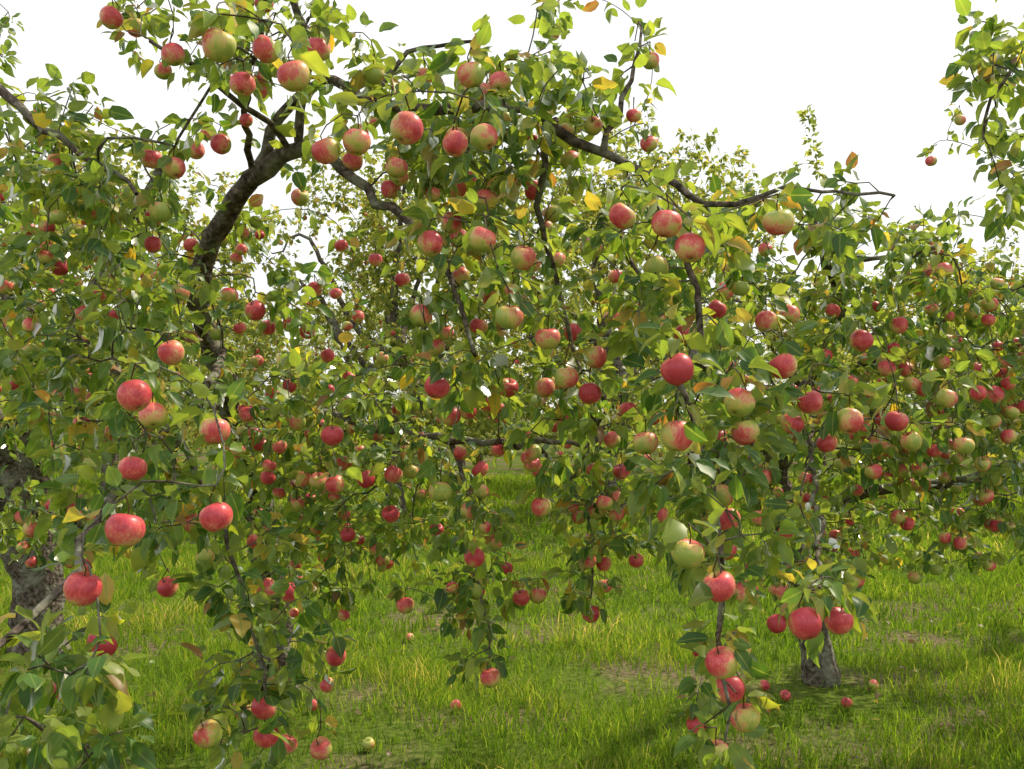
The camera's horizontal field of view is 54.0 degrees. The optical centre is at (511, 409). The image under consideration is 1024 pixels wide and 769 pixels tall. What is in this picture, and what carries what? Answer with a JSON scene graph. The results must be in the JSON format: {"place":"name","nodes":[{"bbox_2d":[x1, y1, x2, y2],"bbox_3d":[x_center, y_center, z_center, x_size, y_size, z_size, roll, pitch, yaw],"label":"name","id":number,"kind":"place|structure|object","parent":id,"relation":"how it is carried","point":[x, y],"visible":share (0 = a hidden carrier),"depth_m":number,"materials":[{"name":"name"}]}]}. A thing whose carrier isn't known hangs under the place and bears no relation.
{"place":"outdoors","nodes":[
{"label":"outdoors","id":0,"kind":"place"},
{"bbox_2d":[0,413,1023,768],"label":"ground","id":1,"kind":"structure","parent":0,"point":[608,677],"depth_m":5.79,"materials":[{"name":"green plant"}]},
{"bbox_2d":[0,4,283,664],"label":"apple tree","id":2,"kind":"object","parent":1,"relation":"on","point":[23,507],"visible":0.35,"depth_m":3.97,"materials":[{"name":"green plant"}]},
{"bbox_2d":[0,130,326,497],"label":"apple tree","id":3,"kind":"object","parent":1,"relation":"on","point":[246,267],"visible":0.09,"depth_m":15.11,"materials":[{"name":"green plant"}]},
{"bbox_2d":[194,125,586,513],"bbox_3d":[-1.914,-1.346,15.710,5.971,6.038,5.730,0,0,-19],"label":"apple tree","id":4,"kind":"object","parent":1,"relation":"on","point":[388,298],"visible":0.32,"depth_m":15.31,"materials":[{"name":"green plant"}]},
{"bbox_2d":[0,0,895,768],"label":"apple tree","id":5,"kind":"object","parent":1,"relation":"on","point":[428,136],"visible":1,"depth_m":2.94,"materials":[{"name":"green plant"}]},
{"bbox_2d":[0,269,1023,484],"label":"distant apple trees","id":6,"kind":"object","parent":1,"relation":"on","point":[380,320],"visible":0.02,"depth_m":21.24,"materials":[{"name":"green plant"}]},
{"bbox_2d":[10,564,1023,768],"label":"fallen leaves","id":7,"kind":"object","parent":1,"relation":"on","point":[388,753],"visible":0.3,"depth_m":6.10,"materials":[{"name":"yellow plant"}]},
{"bbox_2d":[308,633,878,749],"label":"fallen apples","id":8,"kind":"object","parent":1,"relation":"on","point":[368,743],"visible":0.83,"depth_m":5.34,"materials":[{"name":"red food"}]},
{"bbox_2d":[440,93,827,513],"bbox_3d":[1.800,-1.279,15.587,5.822,5.952,7.281,0,0,8],"label":"apple tree","id":9,"kind":"object","parent":1,"relation":"on","point":[595,265],"visible":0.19,"depth_m":14.69,"materials":[{"name":"green plant"}]},
{"bbox_2d":[555,182,1023,687],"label":"apple tree","id":10,"kind":"object","parent":1,"relation":"on","point":[812,612],"visible":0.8,"depth_m":3.97,"materials":[{"name":"green plant"}]},
{"bbox_2d":[811,227,1023,509],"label":"apple tree","id":11,"kind":"object","parent":1,"relation":"on","point":[840,357],"visible":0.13,"depth_m":15.55,"materials":[{"name":"green plant"}]},
{"bbox_2d":[908,0,1023,460],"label":"apple tree","id":12,"kind":"object","parent":1,"relation":"on","point":[994,81],"visible":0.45,"depth_m":2.96,"materials":[{"name":"green plant"}]},
{"bbox_2d":[0,0,1023,412],"label":"sky","id":13,"kind":"structure","parent":0,"point":[870,72],"materials":[{"name":"white"}]}
]}

